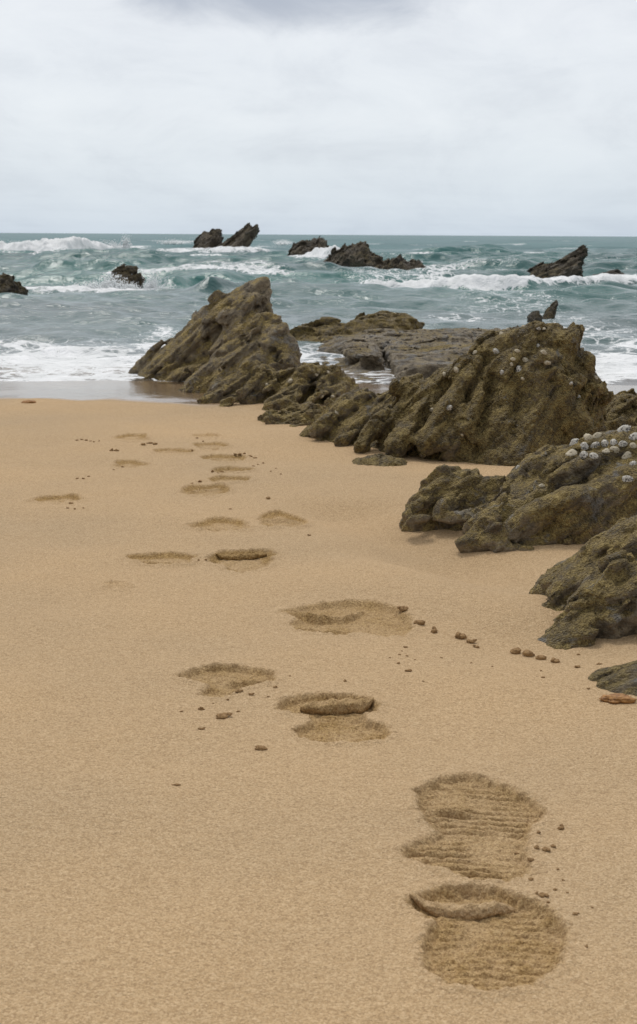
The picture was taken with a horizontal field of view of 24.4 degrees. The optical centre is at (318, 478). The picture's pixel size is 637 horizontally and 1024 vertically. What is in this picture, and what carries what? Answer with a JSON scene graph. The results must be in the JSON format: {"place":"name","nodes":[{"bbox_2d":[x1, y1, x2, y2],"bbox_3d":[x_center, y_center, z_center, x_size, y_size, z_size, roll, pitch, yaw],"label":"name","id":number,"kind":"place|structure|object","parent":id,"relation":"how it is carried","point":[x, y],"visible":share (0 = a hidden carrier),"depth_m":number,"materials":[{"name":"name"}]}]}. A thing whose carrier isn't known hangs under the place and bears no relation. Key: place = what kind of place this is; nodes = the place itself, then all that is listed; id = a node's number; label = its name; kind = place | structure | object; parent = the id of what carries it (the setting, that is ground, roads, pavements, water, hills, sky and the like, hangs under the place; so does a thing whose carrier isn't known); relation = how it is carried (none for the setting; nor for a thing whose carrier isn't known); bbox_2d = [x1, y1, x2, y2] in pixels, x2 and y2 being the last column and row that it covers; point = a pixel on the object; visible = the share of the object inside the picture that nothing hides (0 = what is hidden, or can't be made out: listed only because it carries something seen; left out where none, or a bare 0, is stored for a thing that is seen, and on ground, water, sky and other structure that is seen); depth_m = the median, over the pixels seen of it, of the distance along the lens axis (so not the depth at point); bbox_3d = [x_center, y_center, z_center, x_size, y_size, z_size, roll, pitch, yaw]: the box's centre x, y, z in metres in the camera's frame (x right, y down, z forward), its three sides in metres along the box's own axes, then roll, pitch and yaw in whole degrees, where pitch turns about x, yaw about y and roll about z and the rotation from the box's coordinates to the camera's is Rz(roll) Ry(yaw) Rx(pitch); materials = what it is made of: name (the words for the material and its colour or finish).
{"place":"outdoors","nodes":[
{"label":"outdoors","id":0,"kind":"place"},
{"bbox_2d":[21,400,35,402],"bbox_3d":[-1.214,-0.321,6.171,0.063,0.022,0.041,0,9,-3],"label":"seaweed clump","id":1,"kind":"object","parent":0,"point":[29,401],"visible":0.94,"depth_m":6.16,"materials":[{"name":"brown sand"}]},
{"bbox_2d":[0,378,636,1023],"bbox_3d":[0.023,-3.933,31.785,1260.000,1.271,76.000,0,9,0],"label":"sand","id":2,"kind":"structure","parent":0,"point":[236,876],"depth_m":2.08,"materials":[{"name":"beige sand"}]},
{"bbox_2d":[25,492,88,502],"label":"footprint","id":3,"kind":"object","parent":2,"relation":"on","point":[63,498],"visible":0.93,"depth_m":3.95},
{"bbox_2d":[96,580,139,589],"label":"footprint","id":4,"kind":"object","parent":2,"relation":"on","point":[112,584],"visible":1,"depth_m":2.99},
{"bbox_2d":[110,432,153,440],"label":"footprint","id":5,"kind":"object","parent":2,"relation":"on","point":[145,436],"visible":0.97,"depth_m":5.12},
{"bbox_2d":[109,459,155,467],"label":"footprint","id":6,"kind":"object","parent":2,"relation":"on","point":[133,463],"visible":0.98,"depth_m":4.56},
{"bbox_2d":[118,550,203,565],"bbox_3d":[-0.346,0.176,3.233,0.195,0.017,0.159,0,9,0],"label":"footprint","id":7,"kind":"object","parent":2,"relation":"on","point":[168,558],"visible":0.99,"depth_m":3.26},
{"bbox_2d":[150,447,198,453],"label":"footprint","id":8,"kind":"object","parent":2,"relation":"on","point":[177,450],"visible":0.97,"depth_m":4.83},
{"bbox_2d":[128,276,272,381],"bbox_3d":[-0.640,-0.705,7.809,0.892,0.729,0.720,0,9,0],"label":"outcrop rock","id":9,"kind":"object","parent":2,"relation":"on","point":[186,352],"visible":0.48,"depth_m":7.70,"materials":[{"name":"brown stone"}]},
{"bbox_2d":[175,481,235,496],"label":"footprint","id":10,"kind":"object","parent":2,"relation":"on","point":[216,489],"visible":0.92,"depth_m":4.11},
{"bbox_2d":[189,432,223,437],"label":"footprint","id":11,"kind":"object","parent":2,"relation":"on","point":[210,435],"visible":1,"depth_m":5.20},
{"bbox_2d":[189,441,232,450],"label":"footprint","id":12,"kind":"object","parent":2,"relation":"on","point":[216,445],"visible":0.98,"depth_m":4.97},
{"bbox_2d":[183,515,257,530],"bbox_3d":[-0.236,0.112,3.579,0.182,0.018,0.164,0,9,0],"label":"footprint","id":13,"kind":"object","parent":2,"relation":"on","point":[218,523],"visible":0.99,"depth_m":3.59},
{"bbox_2d":[195,453,250,462],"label":"footprint","id":14,"kind":"object","parent":2,"relation":"on","point":[224,457],"visible":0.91,"depth_m":4.72},
{"bbox_2d":[216,712,232,718],"bbox_3d":[-0.139,0.348,2.160,0.023,0.010,0.019,2,10,8],"label":"sand crumb","id":15,"kind":"object","parent":2,"relation":"on","point":[224,715],"visible":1,"depth_m":2.16,"materials":[{"name":"brown sand"}]},
{"bbox_2d":[168,662,284,700],"bbox_3d":[-0.151,0.320,2.349,0.169,0.020,0.192,8,12,40],"label":"footprint","id":16,"kind":"object","parent":2,"relation":"on","point":[222,681],"visible":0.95,"depth_m":2.37},
{"bbox_2d":[203,474,255,482],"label":"footprint","id":17,"kind":"object","parent":2,"relation":"on","point":[220,477],"visible":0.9,"depth_m":4.28},
{"bbox_2d":[208,465,259,473],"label":"footprint","id":18,"kind":"object","parent":2,"relation":"on","point":[226,469],"visible":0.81,"depth_m":4.47},
{"bbox_2d":[178,312,301,392],"bbox_3d":[-0.370,-0.518,6.870,0.675,0.512,0.725,0,9,0],"label":"outcrop rock","id":19,"kind":"object","parent":2,"relation":"on","point":[268,338],"visible":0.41,"depth_m":6.79,"materials":[{"name":"brown stone"}]},
{"bbox_2d":[202,547,283,572],"bbox_3d":[-0.166,0.182,3.214,0.179,0.025,0.250,0,9,0],"label":"footprint","id":20,"kind":"object","parent":2,"relation":"on","point":[241,560],"visible":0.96,"depth_m":3.25},
{"bbox_2d":[255,745,267,750],"bbox_3d":[-0.079,0.371,2.028,0.018,0.009,0.012,1,9,3],"label":"sand crumb","id":21,"kind":"object","parent":2,"relation":"on","point":[260,747],"visible":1,"depth_m":2.02,"materials":[{"name":"brown sand"}]},
{"bbox_2d":[197,360,358,410],"bbox_3d":[-0.193,-0.325,6.246,0.743,0.336,0.657,0,9,0],"label":"outcrop rock","id":22,"kind":"object","parent":2,"relation":"on","point":[247,382],"visible":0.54,"depth_m":6.21,"materials":[{"name":"brown stone"}]},
{"bbox_2d":[252,509,314,527],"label":"footprint","id":23,"kind":"object","parent":2,"relation":"on","point":[278,518],"visible":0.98,"depth_m":3.65},
{"bbox_2d":[257,403,323,426],"bbox_3d":[-0.111,-0.176,5.693,0.325,0.225,0.403,0,9,0],"label":"rock","id":24,"kind":"object","parent":2,"relation":"on","point":[309,414],"visible":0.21,"depth_m":5.68,"materials":[{"name":"brown stone"}]},
{"bbox_2d":[263,690,400,744],"bbox_3d":[0.018,0.356,2.169,0.202,0.034,0.247,0,9,0],"label":"footprint","id":25,"kind":"object","parent":2,"relation":"on","point":[337,716],"visible":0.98,"depth_m":2.19},
{"bbox_2d":[273,597,420,637],"bbox_3d":[0.052,0.261,2.743,0.276,0.024,0.265,0,9,0],"label":"footprint","id":26,"kind":"object","parent":2,"relation":"on","point":[351,616],"visible":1,"depth_m":2.75},
{"bbox_2d":[397,606,408,611],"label":"sand clod","id":27,"kind":"object","parent":26,"relation":"on","point":[402,608],"visible":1,"depth_m":2.78,"materials":[{"name":"beige sand"}]},
{"bbox_2d":[413,620,424,624],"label":"sand clod","id":28,"kind":"object","parent":26,"relation":"on","point":[420,622],"visible":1,"depth_m":2.70,"materials":[{"name":"brown sand"}]},
{"bbox_2d":[299,373,423,446],"bbox_3d":[0.185,-0.172,5.172,0.530,0.390,0.518,0,9,0],"label":"mossy boulder","id":29,"kind":"object","parent":2,"relation":"on","point":[356,408],"visible":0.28,"depth_m":5.13,"materials":[{"name":"brown stone"}]},
{"bbox_2d":[352,453,407,465],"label":"rock","id":30,"kind":"object","parent":2,"relation":"on","point":[380,459],"visible":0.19,"depth_m":4.62,"materials":[{"name":"brown stone"}]},
{"bbox_2d":[431,626,436,632],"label":"sand clod","id":31,"kind":"object","parent":2,"relation":"on","point":[434,629],"visible":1,"depth_m":2.66,"materials":[{"name":"brown sand"}]},
{"bbox_2d":[317,328,596,381],"bbox_3d":[0.720,-0.673,9.090,1.761,0.464,2.904,0,9,0],"label":"rock shelf","id":32,"kind":"object","parent":2,"relation":"on","point":[399,357],"visible":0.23,"depth_m":8.36,"materials":[{"name":"stone"}]},
{"bbox_2d":[455,632,466,638],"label":"sand clod","id":33,"kind":"object","parent":2,"relation":"on","point":[458,635],"visible":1,"depth_m":2.63,"materials":[{"name":"brown sand"}]},
{"bbox_2d":[466,639,476,642],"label":"sand clod","id":34,"kind":"object","parent":2,"relation":"on","point":[471,641],"visible":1,"depth_m":2.61,"materials":[{"name":"brown sand"}]},
{"bbox_2d":[390,768,557,884],"bbox_3d":[0.188,0.420,1.794,0.196,0.024,0.342,3,10,13],"label":"footprint","id":35,"kind":"object","parent":2,"relation":"on","point":[479,825],"visible":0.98,"depth_m":1.79},
{"bbox_2d":[352,320,613,465],"bbox_3d":[0.540,-0.232,4.938,0.922,0.590,0.624,0,9,0],"label":"mossy boulder","id":36,"kind":"object","parent":2,"relation":"on","point":[507,417],"visible":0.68,"depth_m":4.80,"materials":[{"name":"brown stone"}]},
{"bbox_2d":[393,878,583,997],"bbox_3d":[0.174,0.471,1.503,0.192,0.028,0.266,0,9,0],"label":"footprint","id":37,"kind":"object","parent":2,"relation":"on","point":[491,938],"visible":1,"depth_m":1.51},
{"bbox_2d":[538,892,548,897],"bbox_3d":[0.242,0.448,1.585,0.010,0.005,0.011,-2,10,-14],"label":"sand crumb","id":38,"kind":"object","parent":37,"relation":"on","point":[541,894],"visible":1,"depth_m":1.58,"materials":[{"name":"brown sand"}]},
{"bbox_2d":[510,647,520,653],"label":"sand clod","id":39,"kind":"object","parent":2,"relation":"on","point":[517,650],"visible":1,"depth_m":2.56,"materials":[{"name":"brown sand"}]},
{"bbox_2d":[399,426,636,552],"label":"mossy boulder","id":40,"kind":"object","parent":2,"relation":"on","point":[576,499],"visible":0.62,"depth_m":3.51,"materials":[{"name":"brown stone"}]},
{"bbox_2d":[565,449,576,456],"bbox_3d":[0.623,-0.066,3.626,0.039,0.015,0.029,-18,20,-40],"label":"limpet shell","id":41,"kind":"object","parent":40,"relation":"on","point":[571,452],"visible":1,"depth_m":3.62},
{"bbox_2d":[569,438,578,446],"bbox_3d":[0.635,-0.091,3.669,0.029,0.017,0.036,8,54,54],"label":"limpet shell","id":42,"kind":"object","parent":40,"relation":"on","point":[573,441],"visible":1,"depth_m":3.67},
{"bbox_2d":[580,451,587,458],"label":"limpet shell","id":43,"kind":"object","parent":40,"relation":"on","point":[583,454],"visible":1,"depth_m":3.53},
{"bbox_2d":[580,442,588,449],"bbox_3d":[0.656,-0.084,3.634,0.023,0.012,0.029,6,47,11],"label":"limpet shell","id":44,"kind":"object","parent":40,"relation":"on","point":[584,445],"visible":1,"depth_m":3.63},
{"bbox_2d":[583,434,592,440],"bbox_3d":[0.672,-0.105,3.658,0.023,0.015,0.034,-14,46,-15],"label":"limpet shell","id":45,"kind":"object","parent":40,"relation":"on","point":[587,437],"visible":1,"depth_m":3.65},
{"bbox_2d":[589,452,597,458],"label":"limpet shell","id":46,"kind":"object","parent":40,"relation":"on","point":[592,455],"visible":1,"depth_m":3.52},
{"bbox_2d":[590,442,599,447],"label":"limpet shell","id":47,"kind":"object","parent":40,"relation":"on","point":[594,444],"visible":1,"depth_m":3.63},
{"bbox_2d":[592,432,601,437],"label":"limpet shell","id":48,"kind":"object","parent":40,"relation":"on","point":[597,434],"visible":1,"depth_m":3.67},
{"bbox_2d":[601,440,608,446],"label":"limpet shell","id":49,"kind":"object","parent":40,"relation":"on","point":[604,443],"visible":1,"depth_m":3.63},
{"bbox_2d":[602,448,609,453],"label":"limpet shell","id":50,"kind":"object","parent":40,"relation":"on","point":[606,450],"visible":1,"depth_m":3.60},
{"bbox_2d":[610,439,617,445],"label":"limpet shell","id":51,"kind":"object","parent":40,"relation":"on","point":[613,442],"visible":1,"depth_m":3.62},
{"bbox_2d":[610,446,619,453],"bbox_3d":[0.728,-0.073,3.609,0.030,0.020,0.012,10,-35,-18],"label":"limpet shell","id":52,"kind":"object","parent":40,"relation":"on","point":[616,449],"visible":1,"depth_m":3.61},
{"bbox_2d":[618,441,627,446],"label":"limpet shell","id":53,"kind":"object","parent":40,"relation":"on","point":[622,443],"visible":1,"depth_m":3.61},
{"bbox_2d":[617,425,630,431],"bbox_3d":[0.760,-0.126,3.665,0.046,0.018,0.032,-28,40,-21],"label":"limpet shell","id":54,"kind":"object","parent":40,"relation":"on","point":[625,428],"visible":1,"depth_m":3.66},
{"bbox_2d":[621,451,630,459],"bbox_3d":[0.755,-0.060,3.607,0.038,0.015,0.026,-28,35,-25],"label":"limpet shell","id":55,"kind":"object","parent":40,"relation":"on","point":[625,455],"visible":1,"depth_m":3.60},
{"bbox_2d":[622,475,633,481],"bbox_3d":[0.727,-0.002,3.471,0.036,0.014,0.023,0,38,13],"label":"limpet shell","id":56,"kind":"object","parent":40,"relation":"on","point":[626,478],"visible":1,"depth_m":3.47},
{"bbox_2d":[629,443,636,448],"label":"limpet shell","id":57,"kind":"object","parent":40,"relation":"on","point":[633,445],"visible":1,"depth_m":3.61},
{"bbox_2d":[629,432,636,439],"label":"limpet shell","id":58,"kind":"object","parent":40,"relation":"on","point":[632,436],"visible":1,"depth_m":3.62},
{"bbox_2d":[522,649,534,656],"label":"sand clod","id":59,"kind":"object","parent":2,"relation":"on","point":[527,653],"visible":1,"depth_m":2.55,"materials":[{"name":"brown sand"}]},
{"bbox_2d":[535,655,546,659],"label":"sand clod","id":60,"kind":"object","parent":2,"relation":"on","point":[540,657],"visible":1,"depth_m":2.52,"materials":[{"name":"brown sand"}]},
{"bbox_2d":[542,847,550,851],"bbox_3d":[0.264,0.430,1.708,0.010,0.006,0.010,1,9,3],"label":"sand crumb","id":61,"kind":"object","parent":2,"relation":"on","point":[546,849],"visible":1,"depth_m":1.71,"materials":[{"name":"brown sand"}]},
{"bbox_2d":[550,657,559,662],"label":"sand clod","id":62,"kind":"object","parent":2,"relation":"on","point":[554,660],"visible":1,"depth_m":2.50,"materials":[{"name":"brown sand"}]},
{"bbox_2d":[557,824,563,829],"bbox_3d":[0.291,0.419,1.770,0.008,0.006,0.012,4,10,20],"label":"sand crumb","id":63,"kind":"object","parent":2,"relation":"on","point":[561,827],"visible":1,"depth_m":1.77,"materials":[{"name":"brown sand"}]},
{"bbox_2d":[529,515,636,649],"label":"mossy boulder","id":64,"kind":"object","parent":2,"relation":"on","point":[589,587],"visible":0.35,"depth_m":2.68,"materials":[{"name":"brown stone"}]},
{"bbox_2d":[588,660,636,695],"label":"rock","id":65,"kind":"object","parent":2,"relation":"on","point":[621,678],"visible":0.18,"depth_m":2.33,"materials":[{"name":"brown stone"}]},
{"bbox_2d":[599,693,636,703],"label":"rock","id":66,"kind":"object","parent":2,"relation":"on","point":[616,698],"visible":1,"depth_m":2.25,"materials":[{"name":"brown stone"}]},
{"bbox_2d":[603,388,636,429],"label":"mossy boulder","id":67,"kind":"object","parent":2,"relation":"on","point":[621,408],"visible":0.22,"depth_m":5.28,"materials":[{"name":"brown stone"}]},
{"bbox_2d":[0,233,636,384],"bbox_3d":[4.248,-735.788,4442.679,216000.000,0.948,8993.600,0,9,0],"label":"sea","id":68,"kind":"structure","parent":0,"point":[53,327],"depth_m":17.14,"materials":[{"name":"liquid"}]},
{"bbox_2d":[0,272,28,294],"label":"sea rock","id":69,"kind":"object","parent":68,"relation":"in","point":[8,283],"visible":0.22,"depth_m":15.98,"materials":[{"name":"stone"}]},
{"bbox_2d":[10,232,131,247],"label":"sea spray","id":70,"kind":"object","parent":68,"relation":"on","point":[125,244],"visible":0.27,"depth_m":56.22,"materials":[{"name":"white liquid"}]},
{"bbox_2d":[63,271,176,289],"bbox_3d":[-2.759,-2.695,20.268,1.756,0.330,0.683,-2,10,-16],"label":"sea spray","id":71,"kind":"object","parent":68,"relation":"on","point":[111,282],"visible":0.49,"depth_m":20.18,"materials":[{"name":"white liquid"}]},
{"bbox_2d":[111,264,145,288],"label":"sea rock","id":72,"kind":"object","parent":68,"relation":"in","point":[130,273],"visible":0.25,"depth_m":20.97,"materials":[{"name":"stone"}]},
{"bbox_2d":[192,228,223,247],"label":"sea rock","id":73,"kind":"object","parent":68,"relation":"in","point":[212,238],"visible":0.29,"depth_m":64.47,"materials":[{"name":"grey stone"}]},
{"bbox_2d":[157,238,288,248],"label":"sea spray","id":74,"kind":"object","parent":68,"relation":"on","point":[181,243],"visible":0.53,"depth_m":62.88,"materials":[{"name":"white liquid"}]},
{"bbox_2d":[217,222,259,246],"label":"sea rock","id":75,"kind":"object","parent":68,"relation":"in","point":[246,235],"visible":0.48,"depth_m":63.55,"materials":[{"name":"grey stone"}]},
{"bbox_2d":[287,235,328,255],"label":"sea rock","id":76,"kind":"object","parent":68,"relation":"in","point":[302,247],"visible":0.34,"depth_m":45.94,"materials":[{"name":"grey stone"}]},
{"bbox_2d":[290,310,424,341],"bbox_3d":[0.260,-0.947,10.574,1.083,0.513,0.890,0,9,0],"label":"rock crest","id":77,"kind":"object","parent":68,"relation":"in","point":[322,329],"visible":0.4,"depth_m":10.36,"materials":[{"name":"brown stone"}]},
{"bbox_2d":[323,241,425,269],"bbox_3d":[1.083,-4.170,29.688,2.351,1.230,1.518,0,9,0],"label":"sea rock","id":78,"kind":"object","parent":68,"relation":"in","point":[360,254],"visible":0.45,"depth_m":29.25,"materials":[{"name":"grey stone"}]},
{"bbox_2d":[542,300,557,318],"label":"sea rock","id":79,"kind":"object","parent":68,"relation":"in","point":[550,312],"visible":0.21,"depth_m":13.27,"materials":[{"name":"grey stone"}]},
{"bbox_2d":[527,244,587,278],"bbox_3d":[4.089,-3.488,25.750,1.279,1.206,1.246,0,9,0],"label":"sea rock","id":80,"kind":"object","parent":68,"relation":"in","point":[570,264],"visible":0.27,"depth_m":25.37,"materials":[{"name":"grey stone"}]},
{"bbox_2d":[593,269,623,274],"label":"sea rock","id":81,"kind":"object","parent":68,"relation":"in","point":[616,271],"visible":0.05,"depth_m":26.12,"materials":[{"name":"grey stone"}]},
{"bbox_2d":[0,0,636,236],"label":"sky","id":82,"kind":"structure","parent":0,"point":[283,117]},
{"bbox_2d":[527,310,542,321],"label":"sea rock","id":83,"kind":"object","parent":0,"point":[534,316],"visible":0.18,"depth_m":12.70,"materials":[{"name":"grey stone"}]}
]}

